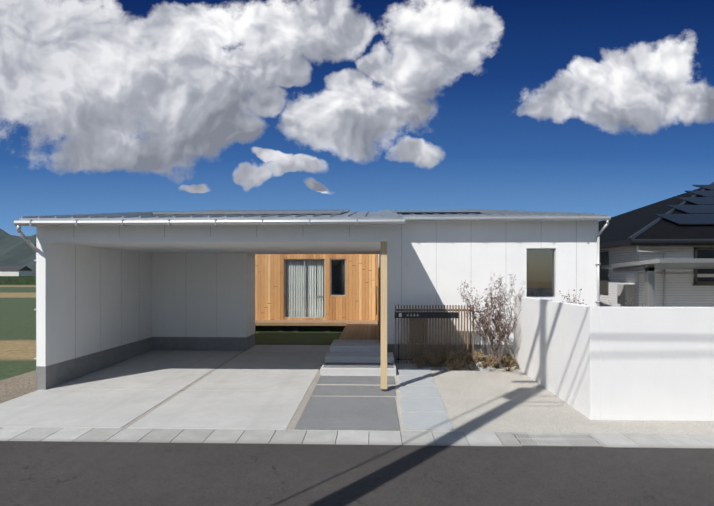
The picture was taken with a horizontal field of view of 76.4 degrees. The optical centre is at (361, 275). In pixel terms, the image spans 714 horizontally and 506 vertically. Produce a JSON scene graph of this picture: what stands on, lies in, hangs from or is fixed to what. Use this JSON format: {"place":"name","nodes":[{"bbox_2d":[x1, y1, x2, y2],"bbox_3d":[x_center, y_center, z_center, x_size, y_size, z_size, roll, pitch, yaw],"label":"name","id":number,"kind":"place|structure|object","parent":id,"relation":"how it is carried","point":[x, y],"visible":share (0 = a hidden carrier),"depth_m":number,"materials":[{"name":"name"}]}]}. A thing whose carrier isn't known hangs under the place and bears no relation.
{"place":"outdoors","nodes":[
{"label":"outdoors","id":0,"kind":"place"},
{"bbox_2d":[0,271,31,275],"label":"house","id":1,"kind":"structure","parent":0,"point":[15,273],"depth_m":266.00,"materials":[{"name":"grey"}]},
{"bbox_2d":[0,266,32,270],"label":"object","id":2,"kind":"structure","parent":0,"point":[14,268],"depth_m":268.85,"materials":[{"name":"grey"}]},
{"bbox_2d":[0,285,35,380],"bbox_3d":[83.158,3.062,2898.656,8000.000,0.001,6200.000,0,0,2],"label":"fields","id":3,"kind":"structure","parent":0,"point":[17,330],"depth_m":25.23,"materials":[{"name":"green plant"}]},
{"bbox_2d":[0,276,35,284],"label":"hedges","id":4,"kind":"object","parent":3,"relation":"on","point":[17,280],"depth_m":151.26,"materials":[{"name":"green plant"}]},
{"bbox_2d":[0,229,35,275],"bbox_3d":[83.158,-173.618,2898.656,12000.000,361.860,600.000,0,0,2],"label":"mountain","id":5,"kind":"structure","parent":0,"point":[17,250],"depth_m":2998.87,"materials":[{"name":"green plant"}]},
{"bbox_2d":[0,345,329,429],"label":"driveway","id":6,"kind":"structure","parent":0,"point":[260,387],"depth_m":8.85,"materials":[{"name":"concrete"}]},
{"bbox_2d":[47,351,324,429],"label":"joint gravel","id":7,"kind":"structure","parent":6,"relation":"on","point":[297,415],"depth_m":8.59,"materials":[{"name":"grey gravel"}]},
{"bbox_2d":[255,331,341,344],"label":"lawn","id":8,"kind":"structure","parent":0,"point":[294,338],"depth_m":16.17,"materials":[{"name":"green plant"}]},
{"bbox_2d":[286,260,323,316],"bbox_3d":[-2.337,0.544,18.925,1.600,2.404,0.040,0,0,2],"label":"curtain","id":9,"kind":"object","parent":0,"point":[311,294],"depth_m":18.93,"materials":[{"name":"white fabric"}]},
{"bbox_2d":[0,441,713,505],"bbox_3d":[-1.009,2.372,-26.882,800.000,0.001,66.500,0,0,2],"label":"road","id":10,"kind":"structure","parent":0,"point":[43,473],"depth_m":5.38,"materials":[{"name":"grey asphalt"}]},
{"bbox_2d":[0,427,713,448],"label":"kerb blocks","id":11,"kind":"structure","parent":10,"relation":"on","point":[624,440],"depth_m":6.59,"materials":[{"name":"grey concrete"}]},
{"bbox_2d":[495,432,606,446],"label":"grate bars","id":12,"kind":"object","parent":11,"relation":"on","point":[507,439],"visible":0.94,"depth_m":6.50,"materials":[{"name":"grey metal"}]},
{"bbox_2d":[0,0,713,235],"label":"sky","id":13,"kind":"structure","parent":0,"point":[604,107],"materials":[{"name":"blue"}]},
{"bbox_2d":[26,359,713,433],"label":"lot gravel","id":14,"kind":"structure","parent":0,"point":[476,399],"depth_m":7.88,"materials":[{"name":"grey gravel"}]},
{"bbox_2d":[0,370,36,403],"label":"gravel ground","id":15,"kind":"structure","parent":14,"relation":"on","point":[17,386],"depth_m":9.40,"materials":[{"name":"beige gravel"}]},
{"bbox_2d":[36,329,513,389],"bbox_3d":[0.085,2.172,17.405,12.780,0.680,16.900,0,0,2],"label":"house foundation","id":16,"kind":"object","parent":14,"relation":"on","point":[51,376],"visible":0.25,"depth_m":12.18,"materials":[{"name":"grey concrete"}]},
{"bbox_2d":[46,242,246,365],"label":"carport wall","id":17,"kind":"structure","parent":16,"relation":"on","point":[123,297],"depth_m":12.52,"materials":[{"name":"white paint"}]},
{"bbox_2d":[255,254,377,319],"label":"cedar wall","id":18,"kind":"structure","parent":16,"relation":"on","point":[357,301],"depth_m":18.69,"materials":[{"name":"brown wood"}]},
{"bbox_2d":[284,259,324,317],"bbox_3d":[-2.341,0.539,18.817,1.690,2.454,0.085,0,0,2],"label":"window frame","id":19,"kind":"object","parent":18,"relation":"in","point":[304,288],"visible":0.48,"depth_m":18.79,"materials":[{"name":"silver metal"}]},
{"bbox_2d":[286,260,323,316],"bbox_3d":[-2.340,0.539,18.825,1.600,2.364,0.001,0,0,2],"label":"window glass","id":20,"kind":"object","parent":19,"relation":"in","point":[303,288],"visible":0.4,"depth_m":18.83,"materials":[{"name":"glass"}]},
{"bbox_2d":[330,259,345,295],"bbox_3d":[-0.950,0.082,18.775,0.644,1.540,0.080,0,0,2],"label":"window frame","id":21,"kind":"object","parent":18,"relation":"in","point":[331,277],"visible":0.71,"depth_m":18.74,"materials":[{"name":"silver metal"}]},
{"bbox_2d":[331,260,344,294],"bbox_3d":[-0.950,0.082,18.785,0.554,1.450,0.001,0,0,2],"label":"window glass","id":22,"kind":"object","parent":21,"relation":"in","point":[338,275],"visible":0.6,"depth_m":18.79,"materials":[{"name":"black glass"}]},
{"bbox_2d":[332,260,343,294],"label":"window","id":23,"kind":"structure","parent":18,"relation":"in","point":[341,291],"depth_m":20.59,"materials":[{"name":"black glass"}]},
{"bbox_2d":[332,260,344,294],"bbox_3d":[-0.913,0.182,20.064,1.844,2.340,2.440,0,0,2],"label":"narrow room","id":24,"kind":"object","parent":18,"relation":"attached to","point":[337,277],"depth_m":21.29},
{"bbox_2d":[36,220,598,365],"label":"exterior wall","id":25,"kind":"structure","parent":16,"relation":"on","point":[442,260],"depth_m":12.14,"materials":[{"name":"white paint"}]},
{"bbox_2d":[50,241,387,253],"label":"carport ceiling","id":26,"kind":"structure","parent":25,"relation":"on","point":[318,247],"depth_m":10.54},
{"bbox_2d":[17,220,608,359],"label":"downpipes","id":27,"kind":"object","parent":25,"relation":"attached to","point":[33,247],"visible":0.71,"depth_m":11.97,"materials":[{"name":"grey"}]},
{"bbox_2d":[19,209,607,219],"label":"roofs","id":28,"kind":"structure","parent":25,"relation":"on","point":[382,214],"depth_m":9.76,"materials":[{"name":"metal"}]},
{"bbox_2d":[153,209,349,214],"bbox_3d":[-2.606,-1.749,12.380,4.390,0.652,3.760,0,0,2],"label":"solar panel","id":29,"kind":"object","parent":28,"relation":"on","point":[309,212],"visible":0.71,"depth_m":10.51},
{"bbox_2d":[180,210,348,212],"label":"solar panels","id":30,"kind":"object","parent":29,"relation":"on","point":[342,211],"visible":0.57,"depth_m":12.51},
{"bbox_2d":[14,216,610,226],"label":"gutters","id":31,"kind":"object","parent":28,"relation":"attached to","point":[170,222],"visible":0.98,"depth_m":8.70,"materials":[{"name":"grey metal"}]},
{"bbox_2d":[391,210,480,213],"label":"solar panels","id":32,"kind":"object","parent":28,"relation":"on","point":[422,211],"visible":0.79,"depth_m":14.34,"materials":[{"name":"black"}]},
{"bbox_2d":[75,221,576,357],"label":"house joints","id":33,"kind":"object","parent":25,"relation":"attached to","point":[349,236],"visible":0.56,"depth_m":11.07,"materials":[{"name":"grey"}]},
{"bbox_2d":[378,267,380,343],"bbox_3d":[0.575,0.802,14.349,0.025,2.080,4.180,0,0,2],"label":"cedar entry","id":34,"kind":"object","parent":25,"relation":"attached to","point":[379,298],"visible":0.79,"depth_m":12.61,"materials":[{"name":"brown wood"}]},
{"bbox_2d":[527,249,552,296],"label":"window","id":35,"kind":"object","parent":25,"relation":"attached to","point":[535,267],"depth_m":14.71,"materials":[{"name":"grey glass"}]},
{"bbox_2d":[527,248,554,297],"bbox_3d":[4.818,-0.068,12.226,0.780,1.320,0.080,0,0,2],"label":"window frame","id":36,"kind":"object","parent":25,"relation":"in","point":[553,270],"visible":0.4,"depth_m":12.19,"materials":[{"name":"silver metal"}]},
{"bbox_2d":[527,249,552,296],"bbox_3d":[4.818,-0.068,12.236,0.740,1.280,0.001,0,0,2],"label":"window glass","id":37,"kind":"object","parent":36,"relation":"in","point":[540,259],"visible":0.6,"depth_m":12.24,"materials":[{"name":"grey glass"}]},
{"bbox_2d":[411,318,425,342],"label":"fence slats","id":38,"kind":"object","parent":16,"relation":"on","point":[419,330],"visible":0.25,"depth_m":11.74,"materials":[{"name":"grey"}]},
{"bbox_2d":[255,326,344,331],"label":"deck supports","id":39,"kind":"object","parent":14,"relation":"on","point":[303,328],"visible":0.08,"depth_m":17.91,"materials":[{"name":"grey"}]},
{"bbox_2d":[255,320,377,325],"bbox_3d":[-2.714,1.897,18.185,6.760,0.110,1.100,0,0,2],"label":"deck edge","id":40,"kind":"object","parent":39,"relation":"on","point":[301,322],"visible":0.57,"depth_m":17.76,"materials":[{"name":"brown wood"}]},
{"bbox_2d":[339,323,378,339],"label":"wooden deck","id":41,"kind":"structure","parent":39,"relation":"on","point":[360,331],"depth_m":14.66,"materials":[{"name":"brown wood"}]},
{"bbox_2d":[295,363,399,430],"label":"paved walkway","id":42,"kind":"structure","parent":14,"relation":"on","point":[326,407],"depth_m":8.07,"materials":[{"name":"grey concrete"}]},
{"bbox_3d":[0.454,2.290,9.036,0.140,0.085,0.140,0,0,2],"label":"post shoe","id":43,"kind":"object","parent":42,"relation":"on","visible":0},
{"bbox_2d":[381,241,386,388],"bbox_3d":[0.454,0.787,9.036,0.130,2.930,0.130,0,0,2],"label":"timber post","id":44,"kind":"object","parent":43,"relation":"on","point":[383,314],"visible":0.9,"depth_m":8.97,"materials":[{"name":"beige wood"}]},
{"bbox_2d":[320,339,395,374],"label":"steps","id":45,"kind":"structure","parent":14,"relation":"on","point":[353,351],"depth_m":11.18,"materials":[{"name":"concrete"}]},
{"bbox_2d":[398,368,453,430],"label":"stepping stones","id":46,"kind":"object","parent":14,"relation":"on","point":[419,391],"visible":0.83,"depth_m":8.22,"materials":[{"name":"grey concrete"}]},
{"bbox_2d":[395,304,471,362],"bbox_3d":[1.870,1.527,11.656,2.020,1.570,0.110,0,0,2],"label":"frame","id":47,"kind":"object","parent":14,"relation":"on","point":[437,314],"visible":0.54,"depth_m":11.62,"materials":[{"name":"black metal"}]},
{"bbox_2d":[395,305,473,363],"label":"slats","id":48,"kind":"object","parent":47,"relation":"attached to","point":[433,332],"visible":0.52,"depth_m":11.64,"materials":[{"name":"brown wood"}]},
{"bbox_2d":[427,366,495,370],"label":"rocks","id":49,"kind":"object","parent":14,"relation":"on","point":[444,367],"visible":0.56,"depth_m":10.92,"materials":[{"name":"grey stone"}]},
{"bbox_2d":[413,347,514,369],"bbox_3d":[2.576,2.052,11.215,2.555,0.530,0.720,0,0,2],"label":"groundcover","id":50,"kind":"object","parent":14,"relation":"on","point":[458,361],"depth_m":11.19,"materials":[{"name":"plant"}]},
{"bbox_2d":[414,357,518,371],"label":"grass tufts","id":51,"kind":"object","parent":14,"relation":"on","point":[446,368],"visible":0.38,"depth_m":10.84,"materials":[{"name":"brown plant"}]},
{"bbox_2d":[461,358,520,372],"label":"spiky plants","id":52,"kind":"object","parent":14,"relation":"on","point":[470,368],"visible":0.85,"depth_m":10.81,"materials":[{"name":"green plant"}]},
{"bbox_2d":[492,318,519,369],"bbox_3d":[3.549,1.687,11.077,0.730,1.279,0.060,0,0,23],"label":"stake","id":53,"kind":"object","parent":14,"relation":"on","point":[511,354],"visible":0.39,"depth_m":11.03,"materials":[{"name":"brown wood"}]},
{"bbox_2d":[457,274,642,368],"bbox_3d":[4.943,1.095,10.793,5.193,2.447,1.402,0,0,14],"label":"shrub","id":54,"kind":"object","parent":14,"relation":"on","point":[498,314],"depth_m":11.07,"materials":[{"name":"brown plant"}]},
{"bbox_2d":[514,296,713,420],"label":"garden wall","id":55,"kind":"structure","parent":14,"relation":"on","point":[617,363],"depth_m":7.33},
{"bbox_2d":[601,258,713,306],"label":"porch roof","id":56,"kind":"structure","parent":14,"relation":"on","point":[648,267],"depth_m":11.20,"materials":[{"name":"silver metal"}]},
{"bbox_2d":[72,433,711,448],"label":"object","id":57,"kind":"object","parent":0,"point":[469,444],"depth_m":6.29,"materials":[{"name":"grey concrete"}]},
{"bbox_2d":[514,435,601,446],"bbox_3d":[2.798,2.457,6.522,1.110,0.212,0.480,0,0,2],"label":"drain grate","id":58,"kind":"object","parent":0,"point":[566,440],"visible":0.21,"depth_m":6.45,"materials":[{"name":"grey metal"}]},
{"bbox_2d":[600,245,713,306],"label":"walls","id":59,"kind":"structure","parent":0,"point":[682,292],"depth_m":13.11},
{"bbox_2d":[621,246,665,306],"bbox_3d":[8.224,0.712,13.251,1.111,3.200,1.386,0,0,2],"label":"downspout","id":60,"kind":"object","parent":59,"relation":"attached to","point":[638,250],"visible":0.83,"depth_m":13.02,"materials":[{"name":"white metal"}]},
{"bbox_2d":[599,188,713,242],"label":"neighbour roof","id":61,"kind":"structure","parent":59,"relation":"on","point":[624,226],"depth_m":15.23,"materials":[{"name":"black tile"}]},
{"bbox_2d":[600,182,713,248],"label":"roof trim","id":62,"kind":"structure","parent":61,"relation":"attached to","point":[631,240],"depth_m":12.50,"materials":[{"name":"grey metal"}]},
{"bbox_2d":[617,284,634,304],"bbox_3d":[7.917,0.562,13.553,0.280,0.600,0.450,0,0,2],"label":"heater","id":63,"kind":"object","parent":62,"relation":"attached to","point":[625,292],"visible":1,"depth_m":13.33,"materials":[{"name":"grey"}]},
{"bbox_2d":[600,246,713,250],"bbox_3d":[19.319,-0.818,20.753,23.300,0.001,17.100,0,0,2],"label":"gutter","id":64,"kind":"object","parent":61,"relation":"attached to","point":[617,248],"depth_m":12.80,"materials":[{"name":"grey metal"}]},
{"bbox_2d":[654,185,713,224],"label":"solar panels","id":65,"kind":"object","parent":61,"relation":"on","point":[701,212],"visible":1,"depth_m":15.47,"materials":[{"name":"black glass"}]},
{"bbox_2d":[600,247,713,293],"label":"window frame","id":66,"kind":"object","parent":59,"relation":"in","point":[604,277],"visible":0.71,"depth_m":14.84,"materials":[{"name":"black metal"}]},
{"bbox_2d":[697,250,713,280],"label":"window","id":67,"kind":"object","parent":66,"relation":"in","point":[705,253],"depth_m":13.05,"materials":[{"name":"black glass"}]},
{"bbox_2d":[608,274,713,276],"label":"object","id":68,"kind":"object","parent":59,"relation":"attached to","point":[660,275],"visible":0.53,"depth_m":13.08,"materials":[{"name":"grey metal"}]}
]}

